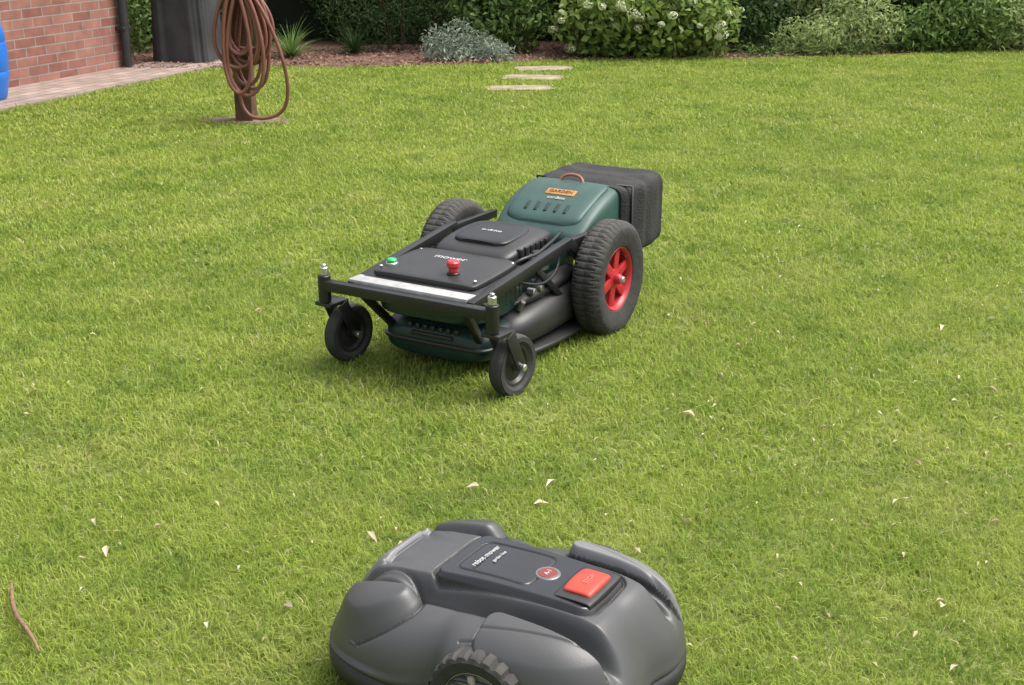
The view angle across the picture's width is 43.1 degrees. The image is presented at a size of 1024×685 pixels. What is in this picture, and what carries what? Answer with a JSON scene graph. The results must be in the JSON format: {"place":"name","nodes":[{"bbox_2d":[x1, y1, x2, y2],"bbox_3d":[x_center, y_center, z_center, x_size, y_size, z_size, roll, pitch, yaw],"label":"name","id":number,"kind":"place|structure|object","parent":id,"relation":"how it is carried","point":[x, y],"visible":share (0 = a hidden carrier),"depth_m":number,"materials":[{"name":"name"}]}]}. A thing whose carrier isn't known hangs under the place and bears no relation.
{"place":"outdoors","nodes":[
{"label":"outdoors","id":0,"kind":"place"},
{"bbox_2d":[0,60,222,111],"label":"garden path","id":1,"kind":"structure","parent":0,"point":[46,91],"depth_m":10.42,"materials":[{"name":"beige stone"}]},
{"bbox_2d":[0,24,9,100],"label":"water barrel","id":2,"kind":"object","parent":1,"relation":"on","point":[4,73],"visible":1,"depth_m":9.50,"materials":[{"name":"blue plastic"}]},
{"bbox_2d":[0,0,122,87],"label":"wall","id":3,"kind":"structure","parent":1,"relation":"on","point":[46,40],"depth_m":10.58,"materials":[{"name":"red brick"}]},
{"bbox_2d":[115,26,131,30],"bbox_3d":[-3.357,-2.715,11.203,0.090,0.030,0.110,8,21,22],"label":"pipe clip","id":4,"kind":"object","parent":3,"relation":"attached to","point":[121,28],"visible":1,"depth_m":11.16,"materials":[{"name":"black plastic"}]},
{"bbox_2d":[117,0,132,66],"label":"downpipe","id":5,"kind":"object","parent":3,"relation":"attached to","point":[125,34],"visible":1,"depth_m":11.19,"materials":[{"name":"black plastic"}]},
{"bbox_2d":[151,0,221,62],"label":"covered barbecue","id":6,"kind":"object","parent":1,"relation":"on","point":[181,31],"visible":0.84,"depth_m":11.51,"materials":[{"name":"fabric"}]},
{"bbox_2d":[0,48,1023,684],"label":"ground","id":7,"kind":"structure","parent":0,"point":[586,521],"depth_m":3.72,"materials":[{"name":"plant"}]},
{"bbox_2d":[10,583,39,652],"bbox_3d":[-1.061,0.591,2.797,0.024,0.016,0.312,-11,22,-28],"label":"twig","id":8,"kind":"object","parent":7,"relation":"on","point":[21,622],"visible":1,"depth_m":2.78,"materials":[{"name":"beige wood"}]},
{"bbox_2d":[200,0,296,123],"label":"hose post","id":9,"kind":"object","parent":7,"relation":"on","point":[239,20],"visible":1,"depth_m":8.52,"materials":[{"name":"brown rubber"},{"name":"brown wood"},{"name":"bare soil"}]},
{"bbox_2d":[315,162,662,395],"bbox_3d":[0.012,-0.298,4.653,0.764,0.507,1.431,11,22,28],"label":"remote control lawn mower","id":10,"kind":"object","parent":7,"relation":"on","point":[511,292],"visible":1,"depth_m":4.40,"materials":[{"name":"plastic"}]},
{"bbox_2d":[329,519,685,684],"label":"robotic lawn mower","id":11,"kind":"object","parent":7,"relation":"on","point":[473,602],"visible":1,"depth_m":2.46,"materials":[{"name":"grey plastic"}]},
{"bbox_2d":[24,103,1022,683],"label":"fallen leaves","id":12,"kind":"object","parent":7,"relation":"on","point":[372,533],"visible":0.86,"depth_m":3.56,"materials":[{"name":"beige plant"}]},
{"bbox_2d":[487,65,572,91],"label":"stepping stones","id":13,"kind":"object","parent":7,"relation":"on","point":[533,77],"visible":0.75,"depth_m":10.75,"materials":[{"name":"beige stone"}]},
{"bbox_2d":[121,39,1023,67],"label":"flower bed","id":14,"kind":"object","parent":7,"relation":"on","point":[333,55],"visible":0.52,"depth_m":12.09,"materials":[{"name":"brown soil"}]},
{"bbox_2d":[126,0,152,53],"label":"garden shrub","id":15,"kind":"object","parent":14,"relation":"on","point":[144,19],"visible":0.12,"depth_m":12.19,"materials":[{"name":"green plant"}]},
{"bbox_2d":[221,6,313,46],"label":"ornamental grass","id":16,"kind":"object","parent":14,"relation":"on","point":[254,43],"depth_m":12.21,"materials":[{"name":"green plant"}]},
{"bbox_2d":[253,17,330,56],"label":"ornamental grass","id":17,"kind":"object","parent":14,"relation":"on","point":[289,48],"depth_m":11.99,"materials":[{"name":"green plant"}]},
{"bbox_2d":[320,23,396,55],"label":"ornamental grass","id":18,"kind":"object","parent":14,"relation":"on","point":[354,47],"depth_m":12.22,"materials":[{"name":"green plant"}]},
{"bbox_2d":[315,0,479,51],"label":"garden shrub","id":19,"kind":"object","parent":14,"relation":"on","point":[400,10],"visible":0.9,"depth_m":12.41,"materials":[{"name":"green plant"}]},
{"bbox_2d":[420,16,476,62],"bbox_3d":[-0.571,-2.745,11.770,0.558,0.415,0.446,0,19,0],"label":"lavender plant","id":20,"kind":"object","parent":14,"relation":"on","point":[456,48],"visible":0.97,"depth_m":11.73,"materials":[{"name":"green plant"}]},
{"bbox_2d":[466,30,519,61],"bbox_3d":[-0.206,-2.696,11.807,0.416,0.291,0.496,-12,23,-30],"label":"lavender plant","id":21,"kind":"object","parent":14,"relation":"on","point":[486,49],"visible":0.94,"depth_m":11.77,"materials":[{"name":"green plant"}]},
{"bbox_2d":[443,0,559,52],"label":"garden shrub","id":22,"kind":"object","parent":14,"relation":"on","point":[512,25],"visible":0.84,"depth_m":12.16,"materials":[{"name":"green plant"}]},
{"bbox_2d":[127,0,1023,44],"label":"hedge","id":23,"kind":"object","parent":14,"relation":"on","point":[294,11],"visible":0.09,"depth_m":13.16,"materials":[{"name":"green plant"}]},
{"bbox_2d":[548,0,746,58],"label":"hydrangea bush","id":24,"kind":"object","parent":14,"relation":"on","point":[610,27],"visible":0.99,"depth_m":11.82,"materials":[{"name":"green plant"}]},
{"bbox_2d":[716,0,792,51],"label":"garden shrub","id":25,"kind":"object","parent":14,"relation":"on","point":[752,8],"visible":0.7,"depth_m":12.29,"materials":[{"name":"green plant"}]},
{"bbox_2d":[599,35,1021,57],"bbox_3d":[3.521,-2.872,12.471,5.547,0.177,0.820,-4,20,-12],"label":"ground cover","id":26,"kind":"object","parent":14,"relation":"on","point":[778,44],"visible":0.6,"depth_m":12.23,"materials":[{"name":"green plant"}]},
{"bbox_2d":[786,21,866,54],"bbox_3d":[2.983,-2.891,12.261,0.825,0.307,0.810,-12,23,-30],"label":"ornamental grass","id":27,"kind":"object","parent":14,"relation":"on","point":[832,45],"depth_m":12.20,"materials":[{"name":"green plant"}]},
{"bbox_2d":[764,0,911,55],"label":"garden shrub","id":28,"kind":"object","parent":14,"relation":"on","point":[831,20],"visible":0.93,"depth_m":12.24,"materials":[{"name":"green plant"}]},
{"bbox_2d":[874,0,1023,52],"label":"garden shrub","id":29,"kind":"object","parent":14,"relation":"on","point":[967,22],"visible":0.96,"depth_m":12.35,"materials":[{"name":"green plant"}]},
{"bbox_2d":[957,15,1023,51],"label":"ornamental grass","id":30,"kind":"object","parent":14,"relation":"on","point":[997,45],"depth_m":12.45,"materials":[{"name":"green plant"}]},
{"bbox_2d":[973,0,1023,49],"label":"garden shrub","id":31,"kind":"object","parent":14,"relation":"on","point":[1019,25],"visible":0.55,"depth_m":12.46,"materials":[{"name":"green plant"}]}
]}

